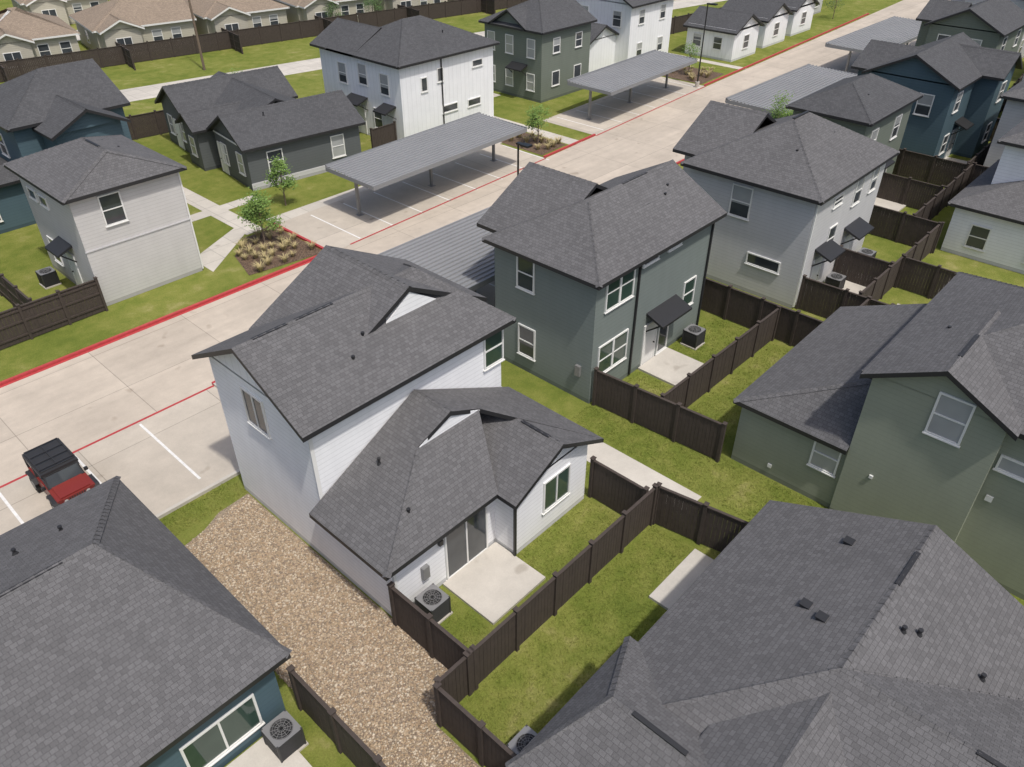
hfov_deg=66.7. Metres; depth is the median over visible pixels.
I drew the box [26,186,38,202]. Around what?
window
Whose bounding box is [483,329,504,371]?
window
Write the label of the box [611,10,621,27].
window
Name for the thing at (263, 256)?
ornamental grass
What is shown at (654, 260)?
window
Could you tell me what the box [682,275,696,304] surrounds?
window
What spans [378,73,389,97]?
window
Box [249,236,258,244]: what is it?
ornamental grass
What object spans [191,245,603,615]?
white house
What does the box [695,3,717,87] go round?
street lamp
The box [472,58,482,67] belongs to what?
window
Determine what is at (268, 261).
ornamental grass
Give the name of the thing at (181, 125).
window
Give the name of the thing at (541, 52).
green house
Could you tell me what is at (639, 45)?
window
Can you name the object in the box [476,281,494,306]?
parking lot
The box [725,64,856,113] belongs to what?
carport
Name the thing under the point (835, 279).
air conditioner
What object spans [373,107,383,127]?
window
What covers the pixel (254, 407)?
window
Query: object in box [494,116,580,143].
footpath
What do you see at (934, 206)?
wood fence
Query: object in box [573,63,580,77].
window
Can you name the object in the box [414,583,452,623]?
air conditioner
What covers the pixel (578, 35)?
window
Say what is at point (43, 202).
window
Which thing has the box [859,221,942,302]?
wood fence
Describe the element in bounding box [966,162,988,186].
wood fence
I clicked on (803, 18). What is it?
window
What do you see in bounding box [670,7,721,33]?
wood fence
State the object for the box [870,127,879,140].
window
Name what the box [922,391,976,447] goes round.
window
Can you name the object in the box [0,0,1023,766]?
ground
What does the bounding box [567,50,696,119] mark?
carport
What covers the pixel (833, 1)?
young tree
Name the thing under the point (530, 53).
window
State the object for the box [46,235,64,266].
window
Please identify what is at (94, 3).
window
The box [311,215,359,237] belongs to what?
painted line
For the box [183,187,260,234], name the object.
footpath
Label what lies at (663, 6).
window
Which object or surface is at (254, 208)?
young tree
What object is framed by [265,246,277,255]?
ornamental grass
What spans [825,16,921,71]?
carport
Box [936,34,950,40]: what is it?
window
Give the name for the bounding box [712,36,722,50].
window
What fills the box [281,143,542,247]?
parking lot
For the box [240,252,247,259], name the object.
ornamental grass
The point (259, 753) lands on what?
patio
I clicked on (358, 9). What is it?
window
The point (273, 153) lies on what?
window
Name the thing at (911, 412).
sage green house
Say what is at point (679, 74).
mulch bed
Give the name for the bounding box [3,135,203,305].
pale grey house
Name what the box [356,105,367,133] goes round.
door
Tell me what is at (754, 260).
window
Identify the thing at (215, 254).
footpath
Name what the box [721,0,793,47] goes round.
white cottage
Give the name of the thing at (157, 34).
window
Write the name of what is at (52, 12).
window
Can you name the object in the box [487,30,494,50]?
window
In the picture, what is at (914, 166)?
wood fence
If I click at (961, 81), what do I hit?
blue house
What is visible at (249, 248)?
ornamental grass
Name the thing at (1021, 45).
window
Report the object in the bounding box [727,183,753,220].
window
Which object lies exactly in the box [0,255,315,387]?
curb
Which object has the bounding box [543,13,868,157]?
curb
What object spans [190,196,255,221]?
footpath
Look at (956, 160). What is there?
patio
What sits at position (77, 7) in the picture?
window
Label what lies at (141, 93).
street
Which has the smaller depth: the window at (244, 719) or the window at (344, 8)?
the window at (244, 719)
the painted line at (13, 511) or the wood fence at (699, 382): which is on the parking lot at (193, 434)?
the painted line at (13, 511)
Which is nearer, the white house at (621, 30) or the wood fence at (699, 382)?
the wood fence at (699, 382)
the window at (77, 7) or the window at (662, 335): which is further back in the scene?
the window at (77, 7)
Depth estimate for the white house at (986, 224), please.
42.63 m
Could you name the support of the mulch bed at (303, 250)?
on the ground at (24, 254)
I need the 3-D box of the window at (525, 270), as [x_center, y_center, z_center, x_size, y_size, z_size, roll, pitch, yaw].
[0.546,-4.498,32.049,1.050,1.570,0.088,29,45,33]
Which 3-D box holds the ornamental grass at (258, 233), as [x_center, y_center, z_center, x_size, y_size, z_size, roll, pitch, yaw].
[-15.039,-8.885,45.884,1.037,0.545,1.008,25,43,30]
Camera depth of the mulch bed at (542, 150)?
59.20 m
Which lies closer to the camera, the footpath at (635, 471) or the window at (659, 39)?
the footpath at (635, 471)
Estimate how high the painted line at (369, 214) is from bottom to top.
0.001 m
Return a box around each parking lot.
[0,386,238,534]
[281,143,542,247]
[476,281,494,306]
[544,77,703,134]
[849,42,915,73]
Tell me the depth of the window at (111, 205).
37.75 m
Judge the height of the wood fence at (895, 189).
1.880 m
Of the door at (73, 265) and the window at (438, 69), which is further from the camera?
the window at (438, 69)
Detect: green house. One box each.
[477,159,726,403]
[478,0,596,102]
[731,272,1023,599]
[785,73,923,186]
[915,0,1023,51]
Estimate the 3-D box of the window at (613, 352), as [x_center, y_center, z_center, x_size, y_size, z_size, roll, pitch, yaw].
[4.228,-1.266,32.618,0.088,1.520,2.100,29,45,33]
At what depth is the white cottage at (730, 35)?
79.76 m
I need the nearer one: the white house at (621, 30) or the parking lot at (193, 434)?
the parking lot at (193, 434)
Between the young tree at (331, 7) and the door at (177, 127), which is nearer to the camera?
the door at (177, 127)
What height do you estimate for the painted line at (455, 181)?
0.001 m
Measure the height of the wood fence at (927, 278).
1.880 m
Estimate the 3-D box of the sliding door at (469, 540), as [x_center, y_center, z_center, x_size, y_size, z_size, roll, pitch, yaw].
[-1.448,5.113,25.126,0.088,2.220,1.950,29,45,33]
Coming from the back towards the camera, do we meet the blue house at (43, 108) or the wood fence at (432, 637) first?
the blue house at (43, 108)
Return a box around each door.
[65,251,82,284]
[172,118,185,149]
[216,141,229,174]
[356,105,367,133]
[444,506,487,580]
[639,321,657,366]
[810,256,822,286]
[843,234,852,248]
[944,127,958,158]
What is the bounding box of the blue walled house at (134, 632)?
[0,476,291,766]
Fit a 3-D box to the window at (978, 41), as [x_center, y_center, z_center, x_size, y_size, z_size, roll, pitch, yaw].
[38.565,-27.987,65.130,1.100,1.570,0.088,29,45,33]
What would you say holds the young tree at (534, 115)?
on the mulch bed at (542, 150)
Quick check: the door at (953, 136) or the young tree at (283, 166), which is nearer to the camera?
the young tree at (283, 166)
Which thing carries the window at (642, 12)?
in the white house at (621, 30)
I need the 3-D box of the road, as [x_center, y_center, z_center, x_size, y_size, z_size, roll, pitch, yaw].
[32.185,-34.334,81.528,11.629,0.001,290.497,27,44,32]
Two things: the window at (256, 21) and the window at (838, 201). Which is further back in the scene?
the window at (256, 21)
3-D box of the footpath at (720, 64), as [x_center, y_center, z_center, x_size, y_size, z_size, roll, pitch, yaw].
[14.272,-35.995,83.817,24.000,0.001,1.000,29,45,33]
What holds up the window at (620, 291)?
in the grey green house at (608, 277)
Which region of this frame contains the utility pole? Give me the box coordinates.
[188,0,205,69]
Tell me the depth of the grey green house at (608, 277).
32.65 m
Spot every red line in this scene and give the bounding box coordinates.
[0,385,213,487]
[351,158,545,243]
[596,86,705,135]
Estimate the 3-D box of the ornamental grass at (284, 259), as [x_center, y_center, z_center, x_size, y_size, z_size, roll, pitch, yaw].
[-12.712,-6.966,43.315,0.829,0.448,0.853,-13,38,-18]
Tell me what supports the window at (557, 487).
in the white house at (385, 428)
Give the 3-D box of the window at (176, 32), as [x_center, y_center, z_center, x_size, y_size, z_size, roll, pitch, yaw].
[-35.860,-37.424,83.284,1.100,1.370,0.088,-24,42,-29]
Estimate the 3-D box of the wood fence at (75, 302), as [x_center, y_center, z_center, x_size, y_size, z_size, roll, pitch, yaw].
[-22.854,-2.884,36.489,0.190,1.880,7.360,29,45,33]
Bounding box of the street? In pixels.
[120,0,725,101]
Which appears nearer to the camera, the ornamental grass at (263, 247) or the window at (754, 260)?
the window at (754, 260)
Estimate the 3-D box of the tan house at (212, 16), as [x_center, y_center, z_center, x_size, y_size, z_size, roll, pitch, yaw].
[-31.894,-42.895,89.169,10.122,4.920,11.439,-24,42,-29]
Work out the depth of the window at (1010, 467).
23.04 m
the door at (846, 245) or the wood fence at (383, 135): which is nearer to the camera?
the door at (846, 245)
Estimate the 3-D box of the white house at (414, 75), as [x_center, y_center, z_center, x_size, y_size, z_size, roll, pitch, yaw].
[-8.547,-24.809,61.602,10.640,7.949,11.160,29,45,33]
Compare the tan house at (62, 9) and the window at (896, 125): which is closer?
the window at (896, 125)
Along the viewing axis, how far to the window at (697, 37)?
80.81 m
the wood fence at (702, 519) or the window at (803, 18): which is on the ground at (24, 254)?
the wood fence at (702, 519)
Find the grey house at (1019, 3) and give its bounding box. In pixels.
[953,0,1023,57]
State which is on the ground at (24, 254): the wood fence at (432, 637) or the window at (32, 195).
the wood fence at (432, 637)
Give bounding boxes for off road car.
[22,438,99,507]
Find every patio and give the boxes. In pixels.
[226,737,311,766]
[443,542,545,624]
[638,347,703,385]
[649,549,713,609]
[843,280,865,293]
[874,197,905,211]
[945,157,966,171]
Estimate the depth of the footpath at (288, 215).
49.84 m
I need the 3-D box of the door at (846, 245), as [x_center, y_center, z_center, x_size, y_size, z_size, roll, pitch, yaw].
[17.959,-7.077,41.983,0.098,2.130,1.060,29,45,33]
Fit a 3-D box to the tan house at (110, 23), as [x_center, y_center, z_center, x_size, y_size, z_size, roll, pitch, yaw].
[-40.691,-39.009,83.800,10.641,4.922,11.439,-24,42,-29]
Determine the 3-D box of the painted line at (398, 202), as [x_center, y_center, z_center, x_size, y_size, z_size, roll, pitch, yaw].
[-7.401,-11.726,50.280,4.850,0.001,0.100,29,45,33]
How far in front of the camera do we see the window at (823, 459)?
27.11 m
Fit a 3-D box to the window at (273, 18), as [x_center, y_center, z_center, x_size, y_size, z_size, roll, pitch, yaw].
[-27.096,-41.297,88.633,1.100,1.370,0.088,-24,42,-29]
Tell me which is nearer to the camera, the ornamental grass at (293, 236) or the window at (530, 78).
the ornamental grass at (293, 236)
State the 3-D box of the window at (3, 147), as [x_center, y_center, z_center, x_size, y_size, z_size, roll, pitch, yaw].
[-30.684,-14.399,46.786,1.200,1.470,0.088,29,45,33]
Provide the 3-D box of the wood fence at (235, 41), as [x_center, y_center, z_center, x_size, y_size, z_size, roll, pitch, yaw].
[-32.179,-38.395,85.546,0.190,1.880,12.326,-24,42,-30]
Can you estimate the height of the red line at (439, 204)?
0.001 m
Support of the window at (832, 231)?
in the light grey house at (794, 196)
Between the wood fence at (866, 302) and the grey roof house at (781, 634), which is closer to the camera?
the grey roof house at (781, 634)
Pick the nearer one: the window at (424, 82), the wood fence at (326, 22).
the window at (424, 82)
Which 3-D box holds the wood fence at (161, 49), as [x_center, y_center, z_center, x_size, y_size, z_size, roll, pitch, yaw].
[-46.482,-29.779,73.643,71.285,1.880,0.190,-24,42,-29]
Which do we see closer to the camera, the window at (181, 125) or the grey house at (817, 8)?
the window at (181, 125)
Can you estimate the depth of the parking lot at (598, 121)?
67.08 m
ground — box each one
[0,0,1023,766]
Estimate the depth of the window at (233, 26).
84.97 m
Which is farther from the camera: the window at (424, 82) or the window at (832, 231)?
the window at (424, 82)
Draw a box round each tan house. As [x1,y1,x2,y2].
[0,7,79,74]
[11,0,107,24]
[68,0,196,58]
[184,0,289,34]
[273,0,373,22]
[373,0,446,10]
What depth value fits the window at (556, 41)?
66.42 m
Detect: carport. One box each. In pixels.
[325,112,526,216]
[378,206,494,293]
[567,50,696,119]
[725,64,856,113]
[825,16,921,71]
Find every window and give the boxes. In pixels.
[0,133,10,158]
[2,51,22,66]
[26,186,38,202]
[36,193,49,210]
[37,43,51,55]
[41,9,57,16]
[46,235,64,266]
[59,40,72,52]
[72,3,82,12]
[84,28,90,43]
[89,1,98,6]
[97,190,128,227]
[116,37,134,50]
[151,29,163,40]
[166,113,176,135]
[171,26,182,37]
[179,123,186,142]
[179,693,264,766]
[188,135,198,157]
[220,142,229,166]
[224,23,238,30]
[235,151,246,176]
[239,385,271,439]
[252,16,261,26]
[266,148,284,173]
[269,14,278,24]
[315,11,327,17]
[330,133,346,158]
[337,61,347,84]
[341,5,349,14]
[356,3,363,14]
[357,62,367,86]
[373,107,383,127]
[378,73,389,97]
[400,0,410,6]
[420,0,426,4]
[420,76,428,92]
[437,67,444,82]
[442,101,458,113]
[467,96,481,107]
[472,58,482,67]
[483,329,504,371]
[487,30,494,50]
[493,65,495,81]
[505,34,513,54]
[505,68,513,86]
[515,256,534,295]
[517,323,535,361]
[526,38,534,59]
[526,73,534,91]
[542,463,570,515]
[551,70,559,86]
[553,37,560,53]
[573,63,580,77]
[575,31,582,47]
[597,328,628,372]
[604,270,635,314]
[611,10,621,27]
[636,42,642,55]
[638,8,645,24]
[642,255,659,268]
[654,326,668,354]
[656,36,662,50]
[659,3,666,19]
[667,243,682,252]
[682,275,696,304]
[691,33,701,46]
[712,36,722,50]
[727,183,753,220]
[742,34,749,49]
[744,251,780,274]
[772,22,779,36]
[800,11,806,24]
[806,441,841,478]
[826,223,837,241]
[832,193,844,209]
[851,177,865,207]
[867,167,880,193]
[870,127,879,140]
[889,114,902,140]
[913,93,934,117]
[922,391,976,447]
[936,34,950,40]
[938,133,949,155]
[952,90,963,113]
[963,224,991,252]
[971,38,982,45]
[981,121,992,143]
[992,454,1023,482]
[995,80,1007,102]
[1000,36,1007,49]
[1012,28,1021,46]
[1018,39,1023,51]
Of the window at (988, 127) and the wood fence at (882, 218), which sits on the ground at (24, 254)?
the wood fence at (882, 218)
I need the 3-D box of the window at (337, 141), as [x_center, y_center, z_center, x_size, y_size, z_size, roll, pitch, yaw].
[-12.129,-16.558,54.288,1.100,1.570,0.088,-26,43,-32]
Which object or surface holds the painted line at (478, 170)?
on the parking lot at (339, 214)
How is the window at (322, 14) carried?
in the tan house at (300, 10)
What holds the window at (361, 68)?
in the white house at (414, 75)
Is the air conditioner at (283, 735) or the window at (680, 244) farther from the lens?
the window at (680, 244)
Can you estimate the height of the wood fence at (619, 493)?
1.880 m
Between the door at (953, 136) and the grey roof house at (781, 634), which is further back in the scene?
the door at (953, 136)
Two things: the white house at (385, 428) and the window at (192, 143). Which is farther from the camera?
the window at (192, 143)
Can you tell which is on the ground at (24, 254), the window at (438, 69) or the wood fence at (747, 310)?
the wood fence at (747, 310)
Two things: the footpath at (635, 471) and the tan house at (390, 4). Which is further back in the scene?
the tan house at (390, 4)
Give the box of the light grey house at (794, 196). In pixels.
[672,100,899,307]
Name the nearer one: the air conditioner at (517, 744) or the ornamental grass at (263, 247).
the air conditioner at (517, 744)
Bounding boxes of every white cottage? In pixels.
[683,6,764,61]
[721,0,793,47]
[770,0,819,35]
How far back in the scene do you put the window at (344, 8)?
92.94 m
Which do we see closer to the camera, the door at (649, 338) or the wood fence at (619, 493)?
the wood fence at (619, 493)
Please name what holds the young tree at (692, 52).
on the mulch bed at (679, 74)
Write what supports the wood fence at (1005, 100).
on the ground at (24, 254)
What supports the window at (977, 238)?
in the white house at (986, 224)
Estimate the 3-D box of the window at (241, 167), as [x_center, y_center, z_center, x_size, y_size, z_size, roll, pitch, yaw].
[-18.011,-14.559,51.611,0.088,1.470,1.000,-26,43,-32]
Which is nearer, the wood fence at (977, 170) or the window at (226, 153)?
the wood fence at (977, 170)
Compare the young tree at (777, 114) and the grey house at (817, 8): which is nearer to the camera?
the young tree at (777, 114)
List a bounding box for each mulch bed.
[235,228,320,274]
[502,132,565,154]
[664,66,722,83]
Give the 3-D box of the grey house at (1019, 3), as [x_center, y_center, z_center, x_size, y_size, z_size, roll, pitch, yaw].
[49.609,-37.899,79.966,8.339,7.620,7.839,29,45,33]
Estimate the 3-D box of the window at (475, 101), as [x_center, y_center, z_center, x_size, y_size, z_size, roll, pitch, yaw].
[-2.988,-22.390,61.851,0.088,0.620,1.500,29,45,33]
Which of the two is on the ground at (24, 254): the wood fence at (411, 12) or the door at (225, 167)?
the wood fence at (411, 12)
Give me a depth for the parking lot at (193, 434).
30.04 m
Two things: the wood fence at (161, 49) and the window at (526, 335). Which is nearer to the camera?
the window at (526, 335)
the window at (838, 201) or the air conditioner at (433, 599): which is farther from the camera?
the window at (838, 201)
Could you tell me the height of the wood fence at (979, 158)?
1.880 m
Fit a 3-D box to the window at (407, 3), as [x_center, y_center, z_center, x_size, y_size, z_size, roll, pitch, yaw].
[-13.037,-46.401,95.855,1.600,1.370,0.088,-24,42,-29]
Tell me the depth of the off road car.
27.71 m
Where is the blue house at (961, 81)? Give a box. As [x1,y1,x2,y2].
[851,32,1022,164]
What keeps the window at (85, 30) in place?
in the tan house at (110, 23)
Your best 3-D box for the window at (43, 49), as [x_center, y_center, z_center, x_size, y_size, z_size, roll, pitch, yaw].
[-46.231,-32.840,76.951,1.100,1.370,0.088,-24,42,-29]
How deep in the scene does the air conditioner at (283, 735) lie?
20.32 m
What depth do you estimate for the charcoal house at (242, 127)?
53.73 m
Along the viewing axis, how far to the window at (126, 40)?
79.49 m
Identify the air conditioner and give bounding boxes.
[35,266,61,289]
[260,709,308,762]
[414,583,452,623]
[506,724,536,754]
[680,323,705,350]
[825,271,846,293]
[858,247,876,263]
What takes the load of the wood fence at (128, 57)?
on the ground at (24, 254)
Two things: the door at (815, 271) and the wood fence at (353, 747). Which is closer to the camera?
the wood fence at (353, 747)
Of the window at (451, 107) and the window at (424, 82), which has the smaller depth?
the window at (424, 82)
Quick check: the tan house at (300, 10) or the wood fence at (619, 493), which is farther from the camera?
the tan house at (300, 10)
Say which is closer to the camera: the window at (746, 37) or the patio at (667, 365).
the patio at (667, 365)
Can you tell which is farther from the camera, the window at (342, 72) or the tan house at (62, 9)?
the tan house at (62, 9)
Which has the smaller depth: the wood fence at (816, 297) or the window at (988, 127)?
the wood fence at (816, 297)
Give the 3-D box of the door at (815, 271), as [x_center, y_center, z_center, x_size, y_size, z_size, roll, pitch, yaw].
[15.513,-5.528,39.844,0.098,2.130,1.060,29,45,33]
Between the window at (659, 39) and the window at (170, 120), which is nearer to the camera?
the window at (170, 120)
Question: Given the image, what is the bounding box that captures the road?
[0,0,928,485]
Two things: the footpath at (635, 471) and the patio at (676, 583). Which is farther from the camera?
the footpath at (635, 471)
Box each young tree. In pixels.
[236,187,284,242]
[264,153,300,205]
[322,2,343,17]
[360,0,384,12]
[524,103,552,143]
[682,40,700,71]
[764,90,792,118]
[823,0,848,18]
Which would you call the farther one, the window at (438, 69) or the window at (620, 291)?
the window at (438, 69)
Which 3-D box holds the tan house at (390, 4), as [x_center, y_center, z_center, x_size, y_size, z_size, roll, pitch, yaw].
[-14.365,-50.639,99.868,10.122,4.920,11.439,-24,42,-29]
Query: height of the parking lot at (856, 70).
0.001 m
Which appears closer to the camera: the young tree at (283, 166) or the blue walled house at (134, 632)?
the blue walled house at (134, 632)
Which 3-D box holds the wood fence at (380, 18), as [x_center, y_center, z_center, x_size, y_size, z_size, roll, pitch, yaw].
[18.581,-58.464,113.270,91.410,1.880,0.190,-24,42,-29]
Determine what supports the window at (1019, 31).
in the green house at (997, 24)
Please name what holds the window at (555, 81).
in the green house at (541, 52)
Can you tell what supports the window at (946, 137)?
in the blue house at (961, 81)
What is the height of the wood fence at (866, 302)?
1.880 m
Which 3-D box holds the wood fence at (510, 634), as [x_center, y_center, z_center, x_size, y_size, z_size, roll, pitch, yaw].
[1.896,6.040,24.161,0.190,1.880,8.820,29,45,33]
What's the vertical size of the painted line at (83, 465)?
0.001 m
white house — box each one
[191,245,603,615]
[309,15,499,139]
[576,0,673,71]
[941,120,1023,273]
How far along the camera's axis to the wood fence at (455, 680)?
21.05 m
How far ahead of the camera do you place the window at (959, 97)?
53.20 m
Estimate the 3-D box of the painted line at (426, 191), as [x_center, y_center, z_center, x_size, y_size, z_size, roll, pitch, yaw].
[-5.721,-12.812,51.779,4.800,0.001,0.100,29,45,33]
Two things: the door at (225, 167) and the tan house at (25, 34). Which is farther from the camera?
the tan house at (25, 34)
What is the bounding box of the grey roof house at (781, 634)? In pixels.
[505,500,1023,766]
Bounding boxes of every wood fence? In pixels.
[0,13,357,81]
[0,63,8,81]
[0,273,36,320]
[0,276,108,349]
[115,42,135,69]
[126,110,168,139]
[221,28,242,53]
[286,664,386,766]
[314,15,331,28]
[358,0,527,26]
[369,121,396,147]
[387,581,474,691]
[397,4,419,17]
[432,680,515,766]
[433,649,472,702]
[470,483,658,690]
[481,0,495,14]
[588,455,649,514]
[592,366,727,462]
[653,482,748,551]
[660,305,781,407]
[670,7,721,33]
[701,278,822,345]
[795,274,894,317]
[833,245,894,286]
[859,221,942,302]
[860,295,871,305]
[869,205,944,253]
[876,172,944,208]
[892,148,969,185]
[894,254,956,298]
[905,162,975,244]
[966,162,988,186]
[967,139,992,165]
[989,118,999,140]
[998,74,1023,115]
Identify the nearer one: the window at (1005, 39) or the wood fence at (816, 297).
the wood fence at (816, 297)
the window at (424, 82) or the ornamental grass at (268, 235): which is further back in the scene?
the window at (424, 82)
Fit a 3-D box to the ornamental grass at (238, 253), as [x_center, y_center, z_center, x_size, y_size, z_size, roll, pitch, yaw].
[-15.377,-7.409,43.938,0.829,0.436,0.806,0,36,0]
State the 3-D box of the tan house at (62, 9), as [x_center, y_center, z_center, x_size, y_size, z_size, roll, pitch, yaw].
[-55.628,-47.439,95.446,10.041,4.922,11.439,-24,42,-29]
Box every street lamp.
[516,142,532,174]
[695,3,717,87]
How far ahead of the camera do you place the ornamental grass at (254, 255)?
43.71 m
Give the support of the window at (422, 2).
in the tan house at (390, 4)
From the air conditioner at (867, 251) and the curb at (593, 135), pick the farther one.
the curb at (593, 135)
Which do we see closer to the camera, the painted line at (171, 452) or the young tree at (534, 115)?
the painted line at (171, 452)
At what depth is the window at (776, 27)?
84.70 m
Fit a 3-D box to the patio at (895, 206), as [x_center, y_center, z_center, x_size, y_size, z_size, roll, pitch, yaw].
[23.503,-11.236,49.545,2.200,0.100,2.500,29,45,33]
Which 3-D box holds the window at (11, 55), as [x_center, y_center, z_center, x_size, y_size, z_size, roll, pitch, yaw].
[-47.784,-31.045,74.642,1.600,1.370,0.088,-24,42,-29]
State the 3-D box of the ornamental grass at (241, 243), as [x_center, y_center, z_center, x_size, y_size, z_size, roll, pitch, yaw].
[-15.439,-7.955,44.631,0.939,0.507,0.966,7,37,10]
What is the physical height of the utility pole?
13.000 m
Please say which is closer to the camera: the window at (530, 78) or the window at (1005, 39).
the window at (1005, 39)
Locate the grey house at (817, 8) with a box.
[813,0,822,14]
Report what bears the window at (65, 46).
in the tan house at (25, 34)
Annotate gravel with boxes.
[186,495,476,766]
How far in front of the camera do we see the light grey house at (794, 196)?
38.85 m
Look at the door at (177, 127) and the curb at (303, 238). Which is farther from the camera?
the door at (177, 127)
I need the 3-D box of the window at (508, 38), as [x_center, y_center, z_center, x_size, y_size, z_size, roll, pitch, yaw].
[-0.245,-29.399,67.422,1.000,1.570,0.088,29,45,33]
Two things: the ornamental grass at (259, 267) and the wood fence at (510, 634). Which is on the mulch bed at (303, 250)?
the ornamental grass at (259, 267)
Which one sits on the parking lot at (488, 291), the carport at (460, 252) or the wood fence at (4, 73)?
the carport at (460, 252)
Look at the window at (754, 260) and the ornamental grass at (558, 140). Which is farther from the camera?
the ornamental grass at (558, 140)
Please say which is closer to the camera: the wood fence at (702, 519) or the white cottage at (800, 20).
the wood fence at (702, 519)
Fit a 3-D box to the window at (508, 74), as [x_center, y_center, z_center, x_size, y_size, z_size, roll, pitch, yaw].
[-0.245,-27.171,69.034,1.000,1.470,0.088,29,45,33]
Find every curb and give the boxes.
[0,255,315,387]
[155,382,240,518]
[274,223,323,249]
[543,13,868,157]
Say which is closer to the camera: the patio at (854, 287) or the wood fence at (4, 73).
the patio at (854, 287)
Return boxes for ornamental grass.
[233,247,244,256]
[234,239,247,249]
[240,243,255,254]
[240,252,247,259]
[248,227,264,236]
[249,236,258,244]
[250,249,261,258]
[252,259,265,271]
[255,250,271,258]
[256,240,268,250]
[258,255,272,264]
[265,232,273,238]
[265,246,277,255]
[276,239,287,250]
[277,253,288,262]
[287,231,297,239]
[304,241,315,248]
[554,136,561,143]
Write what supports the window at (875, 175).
in the light grey house at (794, 196)
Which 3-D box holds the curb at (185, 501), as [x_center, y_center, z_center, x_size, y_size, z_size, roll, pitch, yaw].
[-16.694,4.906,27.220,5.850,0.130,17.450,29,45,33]
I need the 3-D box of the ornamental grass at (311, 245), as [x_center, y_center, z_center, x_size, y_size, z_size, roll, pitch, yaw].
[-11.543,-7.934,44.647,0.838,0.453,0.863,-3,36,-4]
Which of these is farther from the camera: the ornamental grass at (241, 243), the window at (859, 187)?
the ornamental grass at (241, 243)
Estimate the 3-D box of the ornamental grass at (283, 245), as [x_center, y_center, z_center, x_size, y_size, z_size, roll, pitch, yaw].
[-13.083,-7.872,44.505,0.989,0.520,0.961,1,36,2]
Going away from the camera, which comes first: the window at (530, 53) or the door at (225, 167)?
the door at (225, 167)
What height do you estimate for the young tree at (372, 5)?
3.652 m
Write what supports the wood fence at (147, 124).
on the ground at (24, 254)
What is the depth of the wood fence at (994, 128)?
59.22 m
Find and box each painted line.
[0,492,23,523]
[75,455,101,483]
[139,424,200,478]
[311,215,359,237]
[343,203,392,224]
[373,192,422,212]
[403,182,449,200]
[433,173,477,189]
[457,163,501,178]
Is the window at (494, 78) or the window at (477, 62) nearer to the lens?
the window at (477, 62)
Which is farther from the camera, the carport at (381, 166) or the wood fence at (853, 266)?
the carport at (381, 166)
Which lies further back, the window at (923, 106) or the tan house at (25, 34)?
the tan house at (25, 34)
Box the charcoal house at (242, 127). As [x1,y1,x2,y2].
[154,66,365,190]
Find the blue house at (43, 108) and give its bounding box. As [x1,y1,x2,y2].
[0,58,131,233]
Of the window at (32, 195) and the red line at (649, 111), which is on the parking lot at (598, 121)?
the red line at (649, 111)
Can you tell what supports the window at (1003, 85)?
in the blue house at (961, 81)
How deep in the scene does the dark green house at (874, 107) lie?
47.25 m
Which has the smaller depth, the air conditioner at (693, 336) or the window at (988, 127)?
the air conditioner at (693, 336)
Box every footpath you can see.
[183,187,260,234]
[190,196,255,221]
[200,228,243,271]
[266,142,501,223]
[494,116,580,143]
[501,386,700,500]
[676,54,745,68]
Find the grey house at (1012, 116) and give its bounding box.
[983,80,1023,166]
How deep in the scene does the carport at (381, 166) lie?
49.99 m
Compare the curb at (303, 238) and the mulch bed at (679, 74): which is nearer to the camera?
the curb at (303, 238)
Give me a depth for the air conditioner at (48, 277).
40.98 m
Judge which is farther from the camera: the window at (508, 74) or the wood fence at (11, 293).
the window at (508, 74)
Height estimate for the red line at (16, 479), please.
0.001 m
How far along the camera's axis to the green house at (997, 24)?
65.84 m
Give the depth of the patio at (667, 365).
34.99 m
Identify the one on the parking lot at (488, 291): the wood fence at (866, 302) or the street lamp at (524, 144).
the street lamp at (524, 144)
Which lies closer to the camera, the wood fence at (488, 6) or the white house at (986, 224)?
the white house at (986, 224)
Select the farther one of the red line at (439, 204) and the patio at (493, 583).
the red line at (439, 204)
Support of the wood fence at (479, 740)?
on the ground at (24, 254)
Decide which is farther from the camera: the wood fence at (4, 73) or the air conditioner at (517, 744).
the wood fence at (4, 73)
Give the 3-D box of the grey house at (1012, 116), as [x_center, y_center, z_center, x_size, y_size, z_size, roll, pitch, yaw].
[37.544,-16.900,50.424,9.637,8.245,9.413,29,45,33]
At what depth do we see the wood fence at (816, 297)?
38.09 m
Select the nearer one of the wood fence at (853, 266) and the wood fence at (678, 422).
the wood fence at (678, 422)

